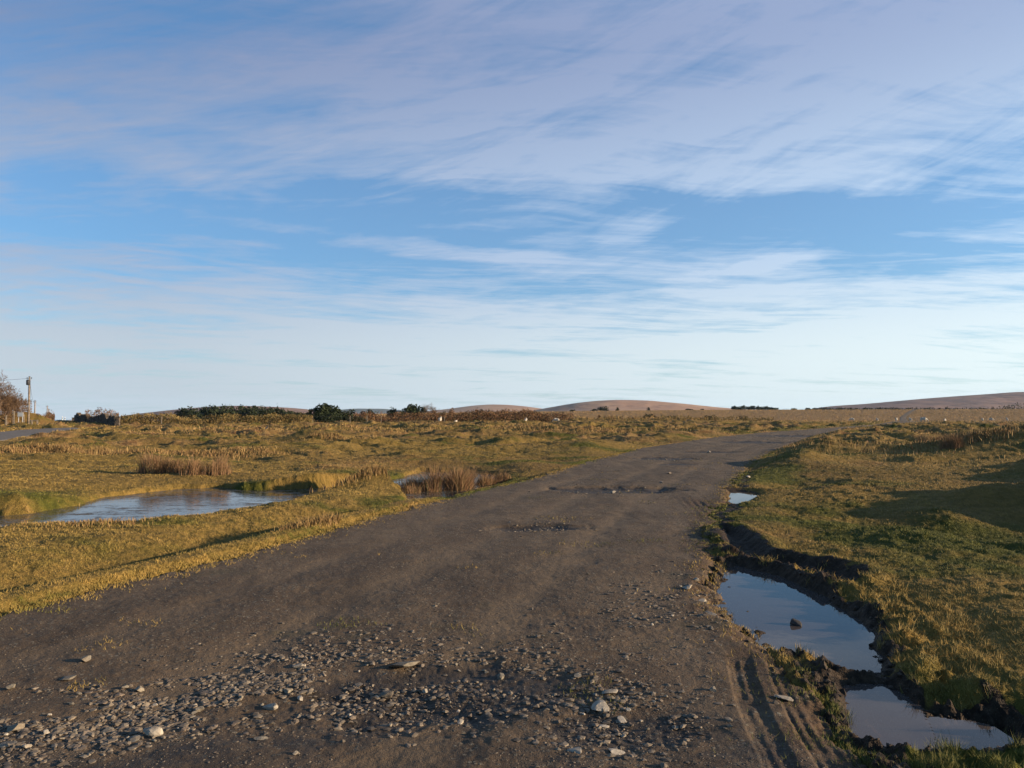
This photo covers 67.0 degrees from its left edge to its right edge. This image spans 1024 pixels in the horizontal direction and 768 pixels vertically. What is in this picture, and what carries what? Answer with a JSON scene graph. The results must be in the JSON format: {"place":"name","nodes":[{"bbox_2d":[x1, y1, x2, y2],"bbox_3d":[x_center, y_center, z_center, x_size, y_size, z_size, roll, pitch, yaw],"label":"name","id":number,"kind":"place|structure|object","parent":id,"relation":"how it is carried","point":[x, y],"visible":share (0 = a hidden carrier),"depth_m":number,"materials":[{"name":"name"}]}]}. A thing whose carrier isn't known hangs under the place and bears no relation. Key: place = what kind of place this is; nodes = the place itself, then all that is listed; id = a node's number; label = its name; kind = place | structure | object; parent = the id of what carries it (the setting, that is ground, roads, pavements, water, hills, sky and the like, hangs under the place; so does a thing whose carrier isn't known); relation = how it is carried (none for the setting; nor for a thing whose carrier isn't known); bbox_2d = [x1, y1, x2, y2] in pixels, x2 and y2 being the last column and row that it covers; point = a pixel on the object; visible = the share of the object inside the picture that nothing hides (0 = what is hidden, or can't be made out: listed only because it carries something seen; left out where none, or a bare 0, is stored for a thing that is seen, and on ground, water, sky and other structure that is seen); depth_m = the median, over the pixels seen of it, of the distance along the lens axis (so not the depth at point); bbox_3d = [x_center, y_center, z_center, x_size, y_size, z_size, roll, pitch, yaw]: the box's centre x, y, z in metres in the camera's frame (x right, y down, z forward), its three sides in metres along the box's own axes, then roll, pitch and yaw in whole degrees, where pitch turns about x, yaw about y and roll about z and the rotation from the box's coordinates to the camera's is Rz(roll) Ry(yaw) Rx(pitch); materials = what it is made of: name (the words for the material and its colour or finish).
{"place":"outdoors","nodes":[
{"label":"outdoors","id":0,"kind":"place"},
{"bbox_2d":[0,428,78,440],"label":"road","id":1,"kind":"structure","parent":0,"point":[6,435],"depth_m":58.45,"materials":[{"name":"grey asphalt"}]},
{"bbox_2d":[120,406,357,420],"bbox_3d":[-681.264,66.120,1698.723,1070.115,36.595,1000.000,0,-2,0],"label":"hill","id":2,"kind":"structure","parent":0,"point":[285,409],"depth_m":1562.57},
{"bbox_2d":[0,472,498,526],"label":"pond","id":3,"kind":"structure","parent":0,"point":[139,506],"depth_m":15.49,"materials":[{"name":"liquid"}]},
{"bbox_2d":[342,409,405,412],"bbox_3d":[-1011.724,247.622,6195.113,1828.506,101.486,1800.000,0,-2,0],"label":"hill","id":4,"kind":"structure","parent":0,"point":[373,410],"depth_m":5920.66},
{"bbox_2d":[0,409,917,767],"bbox_3d":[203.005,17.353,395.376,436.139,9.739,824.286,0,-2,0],"label":"track","id":5,"kind":"structure","parent":0,"point":[478,599],"depth_m":5.49,"materials":[{"name":"grey gravel"}]},
{"bbox_2d":[0,741,16,747],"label":"stone","id":6,"kind":"object","parent":5,"relation":"on","point":[3,744],"visible":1,"depth_m":3.71,"materials":[{"name":"grey stone"}]},
{"bbox_2d":[5,684,15,688],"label":"stone","id":7,"kind":"object","parent":5,"relation":"on","point":[11,686],"visible":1,"depth_m":4.46,"materials":[{"name":"beige stone"}]},
{"bbox_2d":[7,723,24,731],"bbox_3d":[-2.497,1.729,3.890,0.074,0.047,0.067,-10,-1,3],"label":"stone","id":8,"kind":"object","parent":5,"relation":"on","point":[16,727],"visible":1,"depth_m":3.88,"materials":[{"name":"grey stone"}]},
{"bbox_2d":[22,744,31,747],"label":"stone","id":9,"kind":"object","parent":5,"relation":"on","point":[26,745],"visible":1,"depth_m":3.68,"materials":[{"name":"beige stone"}]},
{"bbox_2d":[60,675,76,680],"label":"stone","id":10,"kind":"object","parent":5,"relation":"on","point":[69,677],"visible":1,"depth_m":4.62,"materials":[{"name":"grey stone"}]},
{"bbox_2d":[80,655,90,661],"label":"stone","id":11,"kind":"object","parent":5,"relation":"on","point":[86,658],"visible":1,"depth_m":4.94,"materials":[{"name":"beige stone"}]},
{"bbox_2d":[101,727,113,732],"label":"stone","id":12,"kind":"object","parent":5,"relation":"on","point":[106,729],"visible":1,"depth_m":3.92,"materials":[{"name":"grey stone"}]},
{"bbox_2d":[129,735,140,741],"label":"stone","id":13,"kind":"object","parent":5,"relation":"on","point":[134,738],"visible":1,"depth_m":3.79,"materials":[{"name":"grey stone"}]},
{"bbox_2d":[135,686,143,691],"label":"stone","id":14,"kind":"object","parent":5,"relation":"on","point":[140,688],"visible":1,"depth_m":4.46,"materials":[{"name":"grey stone"}]},
{"bbox_2d":[143,726,162,736],"bbox_3d":[-1.789,1.731,3.851,0.099,0.044,0.057,10,0,-3],"label":"stone","id":15,"kind":"object","parent":5,"relation":"on","point":[153,731],"visible":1,"depth_m":3.84,"materials":[{"name":"grey stone"}]},
{"bbox_2d":[193,706,203,711],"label":"stone","id":16,"kind":"object","parent":5,"relation":"on","point":[199,709],"visible":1,"depth_m":4.19,"materials":[{"name":"grey stone"}]},
{"bbox_2d":[254,736,267,739],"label":"stone","id":17,"kind":"object","parent":5,"relation":"on","point":[261,738],"visible":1,"depth_m":3.83,"materials":[{"name":"grey stone"}]},
{"bbox_2d":[262,703,277,709],"bbox_3d":[-1.326,1.772,4.248,0.088,0.031,0.052,-5,3,6],"label":"stone","id":18,"kind":"object","parent":5,"relation":"on","point":[273,706],"visible":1,"depth_m":4.23,"materials":[{"name":"grey stone"}]},
{"bbox_2d":[283,688,292,693],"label":"stone","id":19,"kind":"object","parent":5,"relation":"on","point":[288,690],"visible":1,"depth_m":4.45,"materials":[{"name":"grey stone"}]},
{"bbox_2d":[292,663,303,667],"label":"stone","id":20,"kind":"object","parent":5,"relation":"on","point":[298,665],"visible":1,"depth_m":4.84,"materials":[{"name":"grey stone"}]},
{"bbox_2d":[378,691,393,697],"bbox_3d":[-0.723,1.790,4.454,0.088,0.038,0.049,-10,0,0],"label":"stone","id":21,"kind":"object","parent":5,"relation":"on","point":[387,694],"visible":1,"depth_m":4.44,"materials":[{"name":"grey stone"}]},
{"bbox_2d":[389,661,419,667],"bbox_3d":[-0.687,1.781,4.917,0.210,0.031,0.168,6,-16,-40],"label":"stone","id":22,"kind":"object","parent":5,"relation":"on","point":[405,664],"visible":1,"depth_m":4.86,"materials":[{"name":"grey stone"}]},
{"bbox_2d":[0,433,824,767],"bbox_3d":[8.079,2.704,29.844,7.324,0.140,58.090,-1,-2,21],"label":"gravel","id":23,"kind":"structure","parent":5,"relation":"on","point":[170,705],"depth_m":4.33,"materials":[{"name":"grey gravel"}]},
{"bbox_2d":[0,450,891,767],"bbox_3d":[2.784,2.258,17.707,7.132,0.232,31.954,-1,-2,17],"label":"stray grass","id":24,"kind":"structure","parent":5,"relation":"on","point":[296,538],"depth_m":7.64,"materials":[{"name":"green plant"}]},
{"bbox_2d":[497,673,504,679],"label":"stone","id":25,"kind":"object","parent":5,"relation":"on","point":[500,676],"visible":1,"depth_m":4.72,"materials":[{"name":"grey stone"}]},
{"bbox_2d":[567,747,581,753],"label":"stone","id":26,"kind":"object","parent":5,"relation":"on","point":[578,750],"visible":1,"depth_m":3.64,"materials":[{"name":"grey stone"}]},
{"bbox_2d":[591,700,608,711],"bbox_3d":[0.478,1.748,4.197,0.099,0.036,0.124,-8,3,6],"label":"stone","id":27,"kind":"object","parent":5,"relation":"on","point":[598,705],"visible":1,"depth_m":4.17,"materials":[{"name":"grey stone"}]},
{"bbox_2d":[602,689,617,693],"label":"stone","id":28,"kind":"object","parent":5,"relation":"on","point":[611,691],"visible":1,"depth_m":4.39,"materials":[{"name":"grey stone"}]},
{"bbox_2d":[608,748,624,754],"bbox_3d":[0.490,1.742,3.663,0.085,0.018,0.077,2,-7,36],"label":"stone","id":29,"kind":"object","parent":5,"relation":"on","point":[616,751],"visible":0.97,"depth_m":3.65,"materials":[{"name":"beige stone"}]},
{"bbox_2d":[617,715,626,722],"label":"stone","id":30,"kind":"object","parent":5,"relation":"on","point":[621,719],"visible":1,"depth_m":4.05,"materials":[{"name":"grey stone"}]},
{"bbox_2d":[727,491,760,503],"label":"puddle","id":31,"kind":"object","parent":5,"relation":"on","point":[737,497],"visible":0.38,"depth_m":15.12,"materials":[{"name":"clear liquid"}]},
{"bbox_2d":[774,695,793,701],"bbox_3d":[1.512,1.751,4.311,0.105,0.020,0.068,9,-1,4],"label":"stone","id":32,"kind":"object","parent":5,"relation":"on","point":[783,697],"visible":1,"depth_m":4.30,"materials":[{"name":"grey stone"}]},
{"bbox_2d":[712,566,883,672],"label":"puddle","id":33,"kind":"object","parent":5,"relation":"on","point":[773,605],"visible":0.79,"depth_m":6.27,"materials":[{"name":"blue liquid"}]},
{"bbox_2d":[790,618,801,626],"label":"stone","id":34,"kind":"object","parent":33,"relation":"in","point":[793,621],"visible":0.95,"depth_m":6.10,"materials":[{"name":"grey stone"}]},
{"bbox_2d":[698,527,1023,767],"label":"mud clods","id":35,"kind":"object","parent":5,"relation":"on","point":[823,665],"visible":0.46,"depth_m":4.80,"materials":[{"name":"brown soil"}]},
{"bbox_2d":[842,684,936,749],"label":"puddle","id":36,"kind":"object","parent":5,"relation":"on","point":[884,713],"visible":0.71,"depth_m":4.29,"materials":[{"name":"white liquid"}]},
{"bbox_2d":[424,404,541,412],"bbox_3d":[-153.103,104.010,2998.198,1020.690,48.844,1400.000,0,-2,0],"label":"hill","id":37,"kind":"structure","parent":0,"point":[494,407],"depth_m":2725.93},
{"bbox_2d":[0,409,1023,767],"bbox_3d":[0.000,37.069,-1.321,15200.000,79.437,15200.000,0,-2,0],"label":"ground","id":38,"kind":"structure","parent":0,"point":[1000,711],"depth_m":12.64,"materials":[{"name":"green plant"}]},
{"bbox_2d":[0,371,23,412],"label":"bare tree","id":39,"kind":"object","parent":38,"relation":"on","point":[6,396],"visible":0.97,"depth_m":87.18,"materials":[{"name":"brown plant"}]},
{"bbox_2d":[0,393,27,423],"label":"bare tree","id":40,"kind":"object","parent":38,"relation":"on","point":[15,406],"visible":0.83,"depth_m":88.74,"materials":[{"name":"brown plant"}]},
{"bbox_2d":[0,399,31,418],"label":"bramble","id":41,"kind":"object","parent":38,"relation":"on","point":[22,409],"visible":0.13,"depth_m":93.24,"materials":[{"name":"brown plant"}]},
{"bbox_2d":[18,412,22,421],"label":"road sign","id":42,"kind":"object","parent":38,"relation":"on","point":[20,414],"visible":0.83,"depth_m":85.92,"materials":[{"name":"white metal"}]},
{"bbox_2d":[26,376,31,423],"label":"utility pole","id":43,"kind":"object","parent":38,"relation":"on","point":[28,382],"visible":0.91,"depth_m":77.90,"materials":[{"name":"brown wood"}]},
{"bbox_2d":[34,412,54,419],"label":"bramble","id":44,"kind":"object","parent":38,"relation":"on","point":[49,415],"visible":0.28,"depth_m":105.64,"materials":[{"name":"brown plant"}]},
{"bbox_2d":[72,413,120,425],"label":"stone wall","id":45,"kind":"structure","parent":38,"relation":"on","point":[107,419],"depth_m":89.95,"materials":[{"name":"grey stone"}]},
{"bbox_2d":[85,407,118,421],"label":"bramble","id":46,"kind":"object","parent":45,"relation":"on","point":[99,411],"visible":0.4,"depth_m":94.17,"materials":[{"name":"brown plant"}]},
{"bbox_2d":[132,449,173,473],"bbox_3d":[-9.459,2.064,20.391,1.242,0.724,1.375,0,-2,0],"label":"rush clump","id":47,"kind":"object","parent":38,"relation":"on","point":[150,465],"visible":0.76,"depth_m":20.11,"materials":[{"name":"brown plant"}]},
{"bbox_2d":[174,408,183,419],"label":"evergreen tree","id":48,"kind":"object","parent":38,"relation":"on","point":[177,414],"visible":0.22,"depth_m":237.93,"materials":[{"name":"green plant"}]},
{"bbox_2d":[174,406,192,417],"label":"evergreen tree","id":49,"kind":"object","parent":38,"relation":"on","point":[186,411],"visible":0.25,"depth_m":237.73,"materials":[{"name":"green plant"}]},
{"bbox_2d":[186,406,204,419],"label":"evergreen tree","id":50,"kind":"object","parent":38,"relation":"on","point":[197,413],"visible":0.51,"depth_m":234.90,"materials":[{"name":"green plant"}]},
{"bbox_2d":[161,451,235,475],"bbox_3d":[-8.185,2.080,20.107,2.025,0.630,1.634,0,-2,0],"label":"rush clump","id":51,"kind":"object","parent":38,"relation":"on","point":[193,468],"visible":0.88,"depth_m":19.90,"materials":[{"name":"beige plant"}]},
{"bbox_2d":[199,406,215,418],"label":"evergreen tree","id":52,"kind":"object","parent":38,"relation":"on","point":[209,413],"visible":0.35,"depth_m":243.25,"materials":[{"name":"green plant"}]},
{"bbox_2d":[120,411,312,424],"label":"hedge","id":53,"kind":"object","parent":38,"relation":"on","point":[249,419],"visible":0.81,"depth_m":87.49,"materials":[{"name":"green plant"}]},
{"bbox_2d":[209,404,225,418],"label":"evergreen tree","id":54,"kind":"object","parent":38,"relation":"on","point":[216,409],"visible":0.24,"depth_m":251.99,"materials":[{"name":"green plant"}]},
{"bbox_2d":[218,404,235,419],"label":"evergreen tree","id":55,"kind":"object","parent":38,"relation":"on","point":[228,411],"visible":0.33,"depth_m":241.31,"materials":[{"name":"green plant"}]},
{"bbox_2d":[226,406,240,419],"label":"evergreen tree","id":56,"kind":"object","parent":38,"relation":"on","point":[234,411],"visible":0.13,"depth_m":261.66,"materials":[{"name":"green plant"}]},
{"bbox_2d":[235,404,245,418],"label":"evergreen tree","id":57,"kind":"object","parent":38,"relation":"on","point":[241,413],"visible":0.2,"depth_m":256.88,"materials":[{"name":"green plant"}]},
{"bbox_2d":[241,405,257,419],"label":"evergreen tree","id":58,"kind":"object","parent":38,"relation":"on","point":[250,411],"visible":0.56,"depth_m":252.25,"materials":[{"name":"green plant"}]},
{"bbox_2d":[256,406,271,419],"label":"evergreen tree","id":59,"kind":"object","parent":38,"relation":"on","point":[265,411],"visible":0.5,"depth_m":238.76,"materials":[{"name":"green plant"}]},
{"bbox_2d":[266,406,277,417],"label":"evergreen tree","id":60,"kind":"object","parent":38,"relation":"on","point":[273,411],"visible":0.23,"depth_m":243.88,"materials":[{"name":"green plant"}]},
{"bbox_2d":[276,409,293,417],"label":"evergreen tree","id":61,"kind":"object","parent":38,"relation":"on","point":[284,412],"visible":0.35,"depth_m":244.99,"materials":[{"name":"green plant"}]},
{"bbox_2d":[161,415,444,422],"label":"post fence","id":62,"kind":"object","parent":38,"relation":"on","point":[332,420],"visible":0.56,"depth_m":95.79,"materials":[{"name":"brown wood"}]},
{"bbox_2d":[306,403,338,418],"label":"evergreen tree","id":63,"kind":"object","parent":38,"relation":"on","point":[324,408],"visible":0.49,"depth_m":120.80,"materials":[{"name":"green plant"}]},
{"bbox_2d":[313,411,344,422],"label":"evergreen bush","id":64,"kind":"object","parent":38,"relation":"on","point":[321,416],"visible":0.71,"depth_m":102.40,"materials":[{"name":"green plant"}]},
{"bbox_2d":[328,406,356,420],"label":"evergreen bush","id":65,"kind":"object","parent":38,"relation":"on","point":[349,413],"visible":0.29,"depth_m":107.62,"materials":[{"name":"green plant"}]},
{"bbox_2d":[345,416,367,422],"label":"evergreen bush","id":66,"kind":"object","parent":38,"relation":"on","point":[358,419],"visible":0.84,"depth_m":102.65,"materials":[{"name":"green plant"}]},
{"bbox_2d":[387,406,397,415],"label":"tree","id":67,"kind":"object","parent":38,"relation":"on","point":[391,411],"visible":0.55,"depth_m":199.38,"materials":[{"name":"green plant"}]},
{"bbox_2d":[394,475,425,493],"bbox_3d":[-2.368,2.354,17.699,0.903,0.635,1.739,0,-2,0],"label":"rush clump","id":68,"kind":"object","parent":38,"relation":"on","point":[410,489],"visible":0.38,"depth_m":17.58,"materials":[{"name":"brown plant"}]},
{"bbox_2d":[401,404,420,417],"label":"tree","id":69,"kind":"object","parent":38,"relation":"on","point":[411,408],"visible":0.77,"depth_m":199.02,"materials":[{"name":"green plant"}]},
{"bbox_2d":[418,405,427,416],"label":"tree","id":70,"kind":"object","parent":38,"relation":"on","point":[422,410],"visible":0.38,"depth_m":204.04,"materials":[{"name":"green plant"}]},
{"bbox_2d":[403,473,446,491],"bbox_3d":[-2.048,2.366,17.865,1.109,0.622,1.261,1,-2,-23],"label":"rush clump","id":71,"kind":"object","parent":38,"relation":"on","point":[423,487],"visible":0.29,"depth_m":17.74,"materials":[{"name":"brown plant"}]},
{"bbox_2d":[422,403,437,413],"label":"bare tree","id":72,"kind":"object","parent":38,"relation":"on","point":[429,408],"visible":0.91,"depth_m":204.44,"materials":[{"name":"brown plant"}]},
{"bbox_2d":[417,461,476,491],"bbox_3d":[-1.491,2.241,17.919,1.760,0.878,1.323,2,-3,-40],"label":"rush clump","id":73,"kind":"object","parent":38,"relation":"on","point":[457,482],"visible":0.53,"depth_m":17.82,"materials":[{"name":"brown plant"}]},
{"bbox_2d":[437,471,482,490],"bbox_3d":[-1.245,2.360,18.281,1.223,0.666,1.079,1,-2,-22],"label":"rush clump","id":74,"kind":"object","parent":38,"relation":"on","point":[471,483],"visible":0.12,"depth_m":18.30,"materials":[{"name":"brown plant"}]},
{"bbox_2d":[353,408,573,421],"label":"bracken","id":75,"kind":"object","parent":38,"relation":"on","point":[423,417],"visible":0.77,"depth_m":111.46,"materials":[{"name":"brown plant"}]},
{"bbox_2d":[444,466,498,485],"bbox_3d":[-0.999,2.365,19.169,1.431,0.718,1.395,0,-2,0],"label":"rush clump","id":76,"kind":"object","parent":38,"relation":"on","point":[483,481],"visible":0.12,"depth_m":19.20,"materials":[{"name":"brown plant"}]},
{"bbox_2d":[426,408,541,420],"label":"bracken","id":77,"kind":"object","parent":38,"relation":"on","point":[427,414],"visible":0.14,"depth_m":115.83,"materials":[{"name":"brown plant"}]},
{"bbox_2d":[487,471,510,483],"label":"rush clump","id":78,"kind":"object","parent":38,"relation":"on","point":[501,479],"visible":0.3,"depth_m":19.74,"materials":[{"name":"brown plant"}]},
{"bbox_2d":[0,414,1023,533],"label":"rough grass","id":79,"kind":"structure","parent":38,"relation":"on","point":[977,435],"depth_m":28.67,"materials":[{"name":"brown plant"}]},
{"bbox_2d":[0,409,1023,437],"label":"grass","id":80,"kind":"structure","parent":38,"relation":"on","point":[917,415],"depth_m":95.95,"materials":[{"name":"plant"}]},
{"bbox_2d":[597,406,608,410],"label":"bush","id":81,"kind":"object","parent":38,"relation":"on","point":[602,408],"visible":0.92,"depth_m":638.10,"materials":[{"name":"green plant"}]},
{"bbox_2d":[570,415,773,420],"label":"bracken","id":82,"kind":"object","parent":38,"relation":"on","point":[708,417],"visible":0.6,"depth_m":123.54,"materials":[{"name":"brown plant"}]},
{"bbox_2d":[715,544,1023,767],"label":"bank grass","id":83,"kind":"structure","parent":38,"relation":"on","point":[923,759],"depth_m":4.93,"materials":[{"name":"green plant"}]},
{"bbox_2d":[913,435,946,441],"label":"rush clump","id":84,"kind":"object","parent":38,"relation":"on","point":[924,439],"visible":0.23,"depth_m":33.70,"materials":[{"name":"brown plant"}]},
{"bbox_2d":[936,430,972,449],"bbox_3d":[14.848,1.909,26.208,1.007,0.755,1.419,0,-2,0],"label":"rush clump","id":85,"kind":"object","parent":38,"relation":"on","point":[946,443],"visible":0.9,"depth_m":25.98,"materials":[{"name":"brown plant"}]},
{"bbox_2d":[926,717,1013,749],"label":"puddle","id":86,"kind":"object","parent":38,"relation":"on","point":[977,734],"visible":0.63,"depth_m":4.07,"materials":[{"name":"white liquid"}]},
{"bbox_2d":[0,0,1023,419],"label":"sky","id":87,"kind":"structure","parent":0,"point":[301,204],"materials":[{"name":"blue"}]},
{"bbox_2d":[528,400,744,411],"bbox_3d":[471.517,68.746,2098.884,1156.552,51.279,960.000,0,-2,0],"label":"hill","id":88,"kind":"structure","parent":0,"point":[627,405],"depth_m":1907.02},
{"bbox_2d":[811,392,1023,409],"bbox_3d":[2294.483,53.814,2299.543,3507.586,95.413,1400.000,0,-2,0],"label":"hill","id":89,"kind":"structure","parent":0,"point":[1001,400],"depth_m":1987.35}
]}

